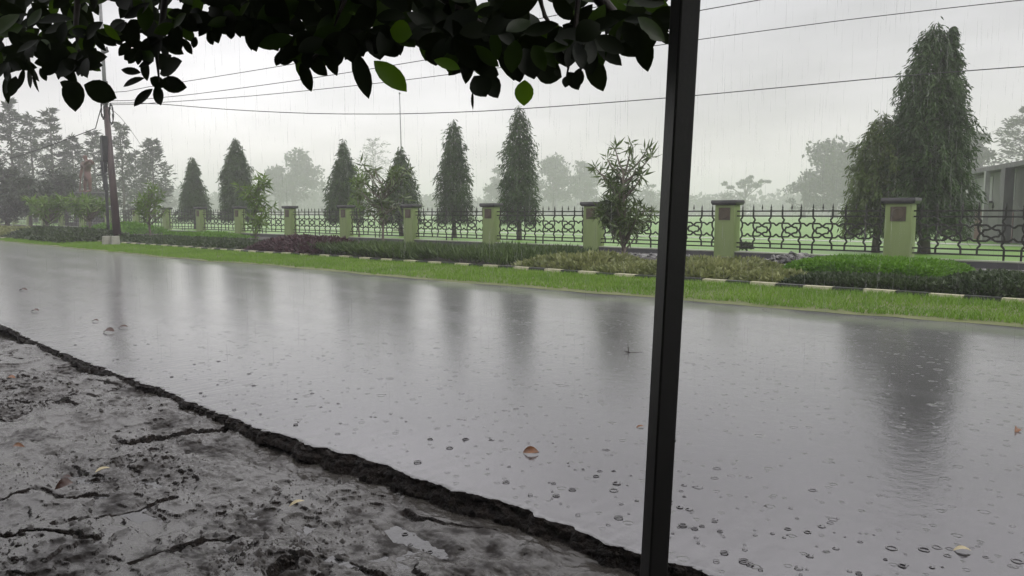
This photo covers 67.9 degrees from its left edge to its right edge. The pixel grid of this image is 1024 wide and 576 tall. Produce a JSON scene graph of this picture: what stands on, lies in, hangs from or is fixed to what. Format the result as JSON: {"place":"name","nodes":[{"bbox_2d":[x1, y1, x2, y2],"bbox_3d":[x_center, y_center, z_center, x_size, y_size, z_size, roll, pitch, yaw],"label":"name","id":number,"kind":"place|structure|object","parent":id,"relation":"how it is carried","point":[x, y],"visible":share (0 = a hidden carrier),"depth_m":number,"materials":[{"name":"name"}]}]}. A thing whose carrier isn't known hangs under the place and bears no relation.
{"place":"outdoors","nodes":[
{"label":"outdoors","id":0,"kind":"place"},
{"bbox_2d":[0,330,17,340],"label":"pavement","id":1,"kind":"structure","parent":0,"point":[6,335],"depth_m":8.33,"materials":[{"name":"grey concrete"}]},
{"bbox_2d":[0,0,669,111],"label":"overhanging tree","id":2,"kind":"object","parent":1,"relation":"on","point":[517,40],"visible":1,"depth_m":2.06,"materials":[{"name":"green plant"}]},
{"bbox_2d":[0,373,591,575],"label":"pavement grit","id":3,"kind":"object","parent":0,"point":[258,552],"visible":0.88,"depth_m":3.18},
{"bbox_2d":[0,340,636,575],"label":"shoulder","id":4,"kind":"object","parent":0,"point":[35,369],"visible":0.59,"depth_m":3.48},
{"bbox_2d":[12,442,24,446],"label":"fallen leaf","id":5,"kind":"object","parent":4,"relation":"on","point":[18,444],"visible":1,"depth_m":4.22,"materials":[{"name":"brown plant"}]},
{"bbox_2d":[55,478,72,489],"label":"fallen leaf","id":6,"kind":"object","parent":4,"relation":"on","point":[63,482],"visible":1,"depth_m":3.60,"materials":[{"name":"brown plant"}]},
{"bbox_2d":[95,466,109,471],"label":"fallen leaf","id":7,"kind":"object","parent":4,"relation":"on","point":[101,468],"visible":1,"depth_m":3.85,"materials":[{"name":"beige plant"}]},
{"bbox_2d":[6,474,448,575],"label":"puddle water","id":8,"kind":"structure","parent":4,"relation":"on","point":[394,534],"depth_m":3.19,"materials":[{"name":"grey liquid"}]},
{"bbox_2d":[289,499,303,505],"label":"fallen leaf","id":9,"kind":"object","parent":4,"relation":"on","point":[295,501],"visible":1,"depth_m":3.42,"materials":[{"name":"beige plant"}]},
{"bbox_2d":[640,0,700,575],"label":"shelter post","id":10,"kind":"object","parent":4,"relation":"on","point":[677,154],"visible":1,"depth_m":1.50,"materials":[{"name":"grey metal"}]},
{"bbox_2d":[350,527,438,569],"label":"puddle rings","id":11,"kind":"object","parent":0,"point":[403,534],"visible":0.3,"depth_m":3.06,"materials":[{"name":"grey liquid"}]},
{"bbox_2d":[0,241,1023,575],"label":"road","id":12,"kind":"structure","parent":0,"point":[916,421],"depth_m":5.12,"materials":[{"name":"grey asphalt"}]},
{"bbox_2d":[103,327,114,331],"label":"fallen leaf","id":13,"kind":"object","parent":12,"relation":"on","point":[109,329],"visible":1,"depth_m":7.96,"materials":[{"name":"plant"}]},
{"bbox_2d":[523,446,538,452],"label":"fallen leaf","id":14,"kind":"object","parent":12,"relation":"on","point":[529,449],"visible":1,"depth_m":3.95,"materials":[{"name":"brown plant"}]},
{"bbox_2d":[74,309,1023,574],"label":"raindrop rings","id":15,"kind":"object","parent":12,"relation":"on","point":[712,519],"visible":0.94,"depth_m":3.05,"materials":[{"name":"grey liquid"}]},
{"bbox_2d":[953,545,969,550],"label":"fallen leaf","id":16,"kind":"object","parent":12,"relation":"on","point":[960,547],"visible":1,"depth_m":2.81,"materials":[{"name":"beige plant"}]},
{"bbox_2d":[0,237,1023,327],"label":"verge","id":17,"kind":"structure","parent":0,"point":[920,317],"depth_m":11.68,"materials":[{"name":"green plant"}]},
{"bbox_2d":[0,0,1023,213],"label":"sky","id":18,"kind":"structure","parent":0,"point":[762,134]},
{"bbox_2d":[4,214,1023,316],"bbox_3d":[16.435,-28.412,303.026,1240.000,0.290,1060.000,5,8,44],"label":"ground","id":19,"kind":"structure","parent":0,"point":[804,230],"depth_m":45.02,"materials":[{"name":"green plant"}]},
{"bbox_2d":[0,97,35,222],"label":"casuarina tree","id":20,"kind":"object","parent":19,"relation":"on","point":[7,130],"visible":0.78,"depth_m":98.88,"materials":[{"name":"green plant"}]},
{"bbox_2d":[0,159,41,225],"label":"distant tree","id":21,"kind":"object","parent":19,"relation":"on","point":[11,172],"visible":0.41,"depth_m":61.30,"materials":[{"name":"green plant"}]},
{"bbox_2d":[0,173,55,226],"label":"distant tree","id":22,"kind":"object","parent":19,"relation":"on","point":[13,200],"visible":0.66,"depth_m":57.40,"materials":[{"name":"green plant"}]},
{"bbox_2d":[15,111,47,221],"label":"casuarina tree","id":23,"kind":"object","parent":19,"relation":"on","point":[36,134],"visible":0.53,"depth_m":106.86,"materials":[{"name":"green plant"}]},
{"bbox_2d":[33,107,76,192],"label":"casuarina tree","id":24,"kind":"object","parent":19,"relation":"on","point":[51,138],"visible":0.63,"depth_m":100.73,"materials":[{"name":"green plant"}]},
{"bbox_2d":[36,166,82,223],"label":"distant tree","id":25,"kind":"object","parent":19,"relation":"on","point":[62,187],"visible":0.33,"depth_m":65.35,"materials":[{"name":"green plant"}]},
{"bbox_2d":[54,132,98,191],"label":"casuarina tree","id":26,"kind":"object","parent":19,"relation":"on","point":[68,154],"visible":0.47,"depth_m":102.98,"materials":[{"name":"green plant"}]},
{"bbox_2d":[65,155,104,225],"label":"statue","id":27,"kind":"object","parent":19,"relation":"on","point":[86,165],"visible":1,"depth_m":63.66,"materials":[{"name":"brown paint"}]},
{"bbox_2d":[76,130,117,193],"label":"casuarina tree","id":28,"kind":"object","parent":19,"relation":"on","point":[94,144],"visible":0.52,"depth_m":109.71,"materials":[{"name":"green plant"}]},
{"bbox_2d":[82,180,122,207],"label":"distant tree","id":29,"kind":"object","parent":19,"relation":"on","point":[96,189],"visible":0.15,"depth_m":79.96,"materials":[{"name":"green plant"}]},
{"bbox_2d":[102,236,109,244],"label":"kerb end block","id":30,"kind":"structure","parent":19,"relation":"on","point":[105,239],"depth_m":28.85,"materials":[{"name":"white paint"}]},
{"bbox_2d":[110,236,119,244],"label":"kerb end block","id":31,"kind":"structure","parent":19,"relation":"on","point":[115,240],"depth_m":28.87,"materials":[{"name":"white paint"}]},
{"bbox_2d":[107,121,142,219],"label":"casuarina tree","id":32,"kind":"object","parent":19,"relation":"on","point":[116,141],"visible":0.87,"depth_m":101.10,"materials":[{"name":"green plant"}]},
{"bbox_2d":[121,203,134,221],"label":"distant tree","id":33,"kind":"object","parent":19,"relation":"on","point":[128,207],"visible":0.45,"depth_m":74.80,"materials":[{"name":"green plant"}]},
{"bbox_2d":[119,149,168,204],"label":"casuarina tree","id":34,"kind":"object","parent":19,"relation":"on","point":[137,152],"visible":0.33,"depth_m":115.21,"materials":[{"name":"green plant"}]},
{"bbox_2d":[118,138,180,221],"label":"casuarina tree","id":35,"kind":"object","parent":19,"relation":"on","point":[152,150],"visible":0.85,"depth_m":108.15,"materials":[{"name":"green plant"}]},
{"bbox_2d":[155,187,179,208],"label":"distant tree","id":36,"kind":"object","parent":19,"relation":"on","point":[174,203],"visible":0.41,"depth_m":243.09,"materials":[{"name":"green plant"}]},
{"bbox_2d":[91,233,263,248],"bbox_3d":[-13.222,-1.920,30.901,15.229,0.412,4.045,5,8,44],"label":"hedge","id":37,"kind":"object","parent":19,"relation":"on","point":[210,242],"visible":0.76,"depth_m":28.81,"materials":[{"name":"green plant"}]},
{"bbox_2d":[171,157,216,228],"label":"mast tree","id":38,"kind":"object","parent":19,"relation":"on","point":[192,195],"visible":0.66,"depth_m":59.68,"materials":[{"name":"green plant"}]},
{"bbox_2d":[215,138,262,224],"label":"mast tree","id":39,"kind":"object","parent":19,"relation":"on","point":[237,170],"visible":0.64,"depth_m":54.47,"materials":[{"name":"green plant"}]},
{"bbox_2d":[264,166,290,215],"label":"distant tree","id":40,"kind":"object","parent":19,"relation":"on","point":[280,201],"visible":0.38,"depth_m":307.95,"materials":[{"name":"green plant"}]},
{"bbox_2d":[264,147,327,215],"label":"distant tree","id":41,"kind":"object","parent":19,"relation":"on","point":[300,170],"visible":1,"depth_m":303.38,"materials":[{"name":"green plant"}]},
{"bbox_2d":[322,138,371,224],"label":"mast tree","id":42,"kind":"object","parent":19,"relation":"on","point":[338,186],"visible":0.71,"depth_m":45.09,"materials":[{"name":"green plant"}]},
{"bbox_2d":[347,165,375,236],"bbox_3d":[-7.112,-3.990,35.373,1.882,3.616,1.550,5,8,44],"label":"rosette tree","id":43,"kind":"object","parent":19,"relation":"on","point":[355,200],"visible":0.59,"depth_m":35.24,"materials":[{"name":"green plant"}]},
{"bbox_2d":[353,137,391,213],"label":"casuarina tree","id":44,"kind":"object","parent":19,"relation":"on","point":[372,146],"visible":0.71,"depth_m":325.36,"materials":[{"name":"green plant"}]},
{"bbox_2d":[394,92,403,230],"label":"flagpole","id":45,"kind":"object","parent":19,"relation":"on","point":[395,229],"visible":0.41,"depth_m":52.57,"materials":[{"name":"grey metal"}]},
{"bbox_2d":[378,146,425,234],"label":"mast tree","id":46,"kind":"object","parent":19,"relation":"on","point":[399,159],"visible":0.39,"depth_m":41.46,"materials":[{"name":"green plant"}]},
{"bbox_2d":[431,119,477,236],"bbox_3d":[-2.936,-5.519,38.663,2.338,6.071,2.363,2,6,18],"label":"mast tree","id":47,"kind":"object","parent":19,"relation":"on","point":[454,187],"visible":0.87,"depth_m":38.34,"materials":[{"name":"green plant"}]},
{"bbox_2d":[108,181,850,215],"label":"wood","id":48,"kind":"object","parent":19,"relation":"on","point":[316,202],"visible":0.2,"depth_m":412.35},
{"bbox_2d":[483,167,507,202],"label":"distant tree","id":49,"kind":"object","parent":19,"relation":"on","point":[491,189],"visible":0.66,"depth_m":322.45,"materials":[{"name":"green plant"}]},
{"bbox_2d":[0,198,1023,269],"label":"iron panel fence","id":50,"kind":"object","parent":19,"relation":"on","point":[900,216],"visible":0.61,"depth_m":21.68,"materials":[{"name":"black metal"}]},
{"bbox_2d":[0,237,1023,302],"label":"kerb","id":51,"kind":"structure","parent":19,"relation":"on","point":[748,282],"depth_m":13.98,"materials":[{"name":"beige paint"}]},
{"bbox_2d":[3,225,1023,297],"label":"flower bed","id":52,"kind":"object","parent":19,"relation":"on","point":[448,260],"visible":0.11,"depth_m":19.08,"materials":[{"name":"soil"}]},
{"bbox_2d":[0,225,34,236],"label":"hedge","id":53,"kind":"object","parent":52,"relation":"on","point":[5,229],"visible":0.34,"depth_m":39.69,"materials":[{"name":"green plant"}]},
{"bbox_2d":[0,224,87,238],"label":"dark shrub","id":54,"kind":"object","parent":52,"relation":"on","point":[27,232],"visible":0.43,"depth_m":35.81,"materials":[{"name":"green plant"}]},
{"bbox_2d":[21,191,72,225],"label":"young tree","id":55,"kind":"object","parent":52,"relation":"on","point":[47,210],"visible":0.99,"depth_m":42.49,"materials":[{"name":"green plant"}]},
{"bbox_2d":[24,227,142,242],"bbox_3d":[-18.832,-2.351,33.443,5.553,0.713,3.635,5,8,44],"label":"dark shrub","id":56,"kind":"object","parent":52,"relation":"on","point":[63,235],"visible":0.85,"depth_m":32.27,"materials":[{"name":"green plant"}]},
{"bbox_2d":[63,190,110,227],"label":"young tree","id":57,"kind":"object","parent":52,"relation":"on","point":[84,204],"visible":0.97,"depth_m":41.37,"materials":[{"name":"green plant"}]},
{"bbox_2d":[97,161,109,229],"bbox_3d":[-20.163,-4.308,37.662,1.520,4.005,0.240,5,8,44],"label":"service post","id":58,"kind":"object","parent":52,"relation":"on","point":[105,182],"visible":0.68,"depth_m":37.42,"materials":[{"name":"metal"}]},
{"bbox_2d":[99,3,120,235],"bbox_3d":[-16.901,-7.437,31.924,1.883,11.277,0.486,5,8,44],"label":"utility pole","id":59,"kind":"object","parent":52,"relation":"on","point":[106,151],"visible":0.88,"depth_m":32.34,"materials":[{"name":"brown paint"}]},
{"bbox_2d":[0,108,100,161],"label":"overhead cable","id":60,"kind":"object","parent":59,"relation":"attached to","point":[60,141],"visible":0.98,"depth_m":35.09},
{"bbox_2d":[119,6,596,91],"bbox_3d":[-3.653,-8.191,24.644,31.303,1.421,0.054,3,6,29],"label":"overhead cable","id":61,"kind":"object","parent":59,"relation":"attached to","point":[261,69],"visible":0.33,"depth_m":28.43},
{"bbox_2d":[113,0,758,100],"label":"overhead cable","id":62,"kind":"object","parent":59,"relation":"attached to","point":[374,68],"visible":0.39,"depth_m":27.41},
{"bbox_2d":[106,0,1021,104],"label":"overhead cable","id":63,"kind":"object","parent":59,"relation":"attached to","point":[654,45],"visible":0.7,"depth_m":23.15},
{"bbox_2d":[105,66,1023,113],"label":"overhead cable","id":64,"kind":"object","parent":59,"relation":"attached to","point":[620,101],"visible":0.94,"depth_m":24.37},
{"bbox_2d":[81,220,173,233],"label":"shrub","id":65,"kind":"object","parent":52,"relation":"on","point":[133,227],"visible":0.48,"depth_m":41.72,"materials":[{"name":"green plant"}]},
{"bbox_2d":[127,178,169,235],"bbox_3d":[-16.762,-3.649,35.140,1.825,2.978,1.712,5,8,44],"label":"young tree","id":66,"kind":"object","parent":52,"relation":"on","point":[145,206],"visible":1,"depth_m":35.03,"materials":[{"name":"green plant"}]},
{"bbox_2d":[159,230,258,237],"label":"shrub","id":67,"kind":"object","parent":52,"relation":"on","point":[209,233],"visible":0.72,"depth_m":35.01,"materials":[{"name":"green plant"}]},
{"bbox_2d":[230,171,279,238],"bbox_3d":[-10.361,-3.222,30.708,2.391,2.994,1.526,5,8,44],"label":"rosette tree","id":68,"kind":"object","parent":52,"relation":"on","point":[252,197],"visible":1,"depth_m":30.47,"materials":[{"name":"green plant"}]},
{"bbox_2d":[242,233,358,255],"bbox_3d":[-6.187,-1.358,23.454,4.364,0.686,2.604,5,8,44],"label":"shrub","id":69,"kind":"object","parent":52,"relation":"on","point":[288,243],"visible":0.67,"depth_m":22.67,"materials":[{"name":"purple plant"}]},
{"bbox_2d":[296,238,465,259],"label":"strap leaf plants","id":70,"kind":"object","parent":52,"relation":"on","point":[373,248],"visible":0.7,"depth_m":20.46,"materials":[{"name":"green plant"}]},
{"bbox_2d":[350,153,415,239],"bbox_3d":[-4.095,-2.809,24.803,2.850,3.332,1.632,5,8,44],"label":"shrub","id":71,"kind":"object","parent":52,"relation":"on","point":[381,206],"visible":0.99,"depth_m":24.84,"materials":[{"name":"green plant"}]},
{"bbox_2d":[384,240,604,264],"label":"strap leaf plants","id":72,"kind":"object","parent":52,"relation":"on","point":[502,252],"visible":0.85,"depth_m":18.53,"materials":[{"name":"green plant"}]},
{"bbox_2d":[511,248,648,270],"bbox_3d":[1.567,-0.616,16.866,2.218,0.582,2.776,5,8,44],"label":"variegated shrub","id":73,"kind":"object","parent":52,"relation":"on","point":[568,260],"visible":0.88,"depth_m":16.19,"materials":[{"name":"green plant"}]},
{"bbox_2d":[582,258,653,273],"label":"variegated shrub","id":74,"kind":"object","parent":52,"relation":"on","point":[609,268],"visible":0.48,"depth_m":15.04,"materials":[{"name":"green plant"}]},
{"bbox_2d":[586,137,659,253],"bbox_3d":[2.574,-2.044,18.060,1.930,3.130,1.542,5,8,44],"label":"shrub","id":75,"kind":"object","parent":52,"relation":"on","point":[618,221],"visible":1,"depth_m":17.87,"materials":[{"name":"green plant"}]},
{"bbox_2d":[630,252,699,257],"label":"loose stones","id":76,"kind":"object","parent":52,"relation":"on","point":[652,255],"visible":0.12,"depth_m":19.59,"materials":[{"name":"grey stone"}]},
{"bbox_2d":[618,254,783,279],"bbox_3d":[3.907,-0.442,15.114,2.467,0.490,3.326,5,8,44],"label":"variegated shrub","id":77,"kind":"object","parent":52,"relation":"on","point":[711,267],"visible":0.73,"depth_m":14.35,"materials":[{"name":"green plant"}]},
{"bbox_2d":[730,267,807,282],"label":"variegated shrub","id":78,"kind":"object","parent":52,"relation":"on","point":[771,274],"visible":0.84,"depth_m":13.08,"materials":[{"name":"green plant"}]},
{"bbox_2d":[764,251,824,264],"bbox_3d":[6.321,-0.573,16.606,2.072,0.450,1.920,5,8,44],"label":"stone heap","id":79,"kind":"object","parent":52,"relation":"on","point":[786,258],"visible":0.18,"depth_m":16.55,"materials":[{"name":"grey stone"}]},
{"bbox_2d":[779,270,965,293],"bbox_3d":[5.864,-0.110,12.261,2.741,0.304,1.587,5,8,44],"label":"hedge skirt","id":80,"kind":"object","parent":52,"relation":"on","point":[891,281],"visible":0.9,"depth_m":11.96,"materials":[{"name":"green plant"}]},
{"bbox_2d":[782,253,974,277],"bbox_3d":[6.813,-0.373,14.186,2.864,0.471,2.771,5,8,44],"label":"clipped shrub","id":81,"kind":"object","parent":52,"relation":"on","point":[914,265],"visible":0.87,"depth_m":13.55,"materials":[{"name":"green plant"}]},
{"bbox_2d":[921,267,1023,298],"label":"dark shrub","id":82,"kind":"object","parent":52,"relation":"on","point":[1003,282],"visible":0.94,"depth_m":10.92,"materials":[{"name":"green plant"}]},
{"bbox_2d":[495,105,541,238],"bbox_3d":[0.371,-5.337,35.500,2.442,6.326,2.504,5,8,44],"label":"mast tree","id":83,"kind":"object","parent":19,"relation":"on","point":[517,179],"visible":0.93,"depth_m":35.17,"materials":[{"name":"green plant"}]},
{"bbox_2d":[533,151,582,214],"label":"distant tree","id":84,"kind":"object","parent":19,"relation":"on","point":[554,169],"visible":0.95,"depth_m":303.62,"materials":[{"name":"green plant"}]},
{"bbox_2d":[569,160,604,210],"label":"distant tree","id":85,"kind":"object","parent":19,"relation":"on","point":[588,191],"visible":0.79,"depth_m":322.97,"materials":[{"name":"green plant"}]},
{"bbox_2d":[636,184,659,209],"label":"distant tree","id":86,"kind":"object","parent":19,"relation":"on","point":[649,199],"visible":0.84,"depth_m":324.90,"materials":[{"name":"green plant"}]},
{"bbox_2d":[720,190,749,212],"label":"distant tree","id":87,"kind":"object","parent":19,"relation":"on","point":[731,198],"visible":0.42,"depth_m":285.32,"materials":[{"name":"green plant"}]},
{"bbox_2d":[721,175,771,214],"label":"acacia tree","id":88,"kind":"object","parent":19,"relation":"on","point":[748,181],"visible":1,"depth_m":282.67,"materials":[{"name":"green plant"}]},
{"bbox_2d":[739,241,754,250],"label":"shrub","id":89,"kind":"object","parent":19,"relation":"on","point":[747,245],"visible":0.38,"depth_m":25.00,"materials":[{"name":"green plant"}]},
{"bbox_2d":[780,172,825,217],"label":"distant tree","id":90,"kind":"object","parent":19,"relation":"on","point":[803,196],"visible":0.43,"depth_m":219.62,"materials":[{"name":"green plant"}]},
{"bbox_2d":[791,134,862,217],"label":"distant tree","id":91,"kind":"object","parent":19,"relation":"on","point":[830,180],"visible":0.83,"depth_m":210.39,"materials":[{"name":"green plant"}]},
{"bbox_2d":[835,110,921,252],"bbox_3d":[11.680,-3.360,24.169,2.782,4.615,2.550,5,8,44],"label":"mast tree","id":92,"kind":"object","parent":19,"relation":"on","point":[868,181],"visible":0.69,"depth_m":23.79,"materials":[{"name":"green plant"}]},
{"bbox_2d":[862,16,993,252],"bbox_3d":[12.763,-4.628,23.422,3.505,7.281,3.506,5,8,44],"label":"mast tree","id":93,"kind":"object","parent":19,"relation":"on","point":[931,116],"visible":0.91,"depth_m":22.80,"materials":[{"name":"green plant"}]},
{"bbox_2d":[963,130,996,193],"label":"distant tree","id":94,"kind":"object","parent":19,"relation":"on","point":[987,154],"visible":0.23,"depth_m":137.95,"materials":[{"name":"green plant"}]},
{"bbox_2d":[982,106,1023,166],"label":"casuarina tree","id":95,"kind":"object","parent":19,"relation":"on","point":[1019,121],"visible":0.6,"depth_m":139.40,"materials":[{"name":"green plant"}]},
{"bbox_2d":[297,227,1022,245],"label":"path","id":96,"kind":"structure","parent":0,"point":[712,238],"depth_m":36.00,"materials":[{"name":"concrete"}]},
{"bbox_2d":[958,160,1023,243],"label":"flat roofed building","id":97,"kind":"structure","parent":0,"point":[1002,185],"depth_m":31.81,"materials":[{"name":"white paint"}]}
]}

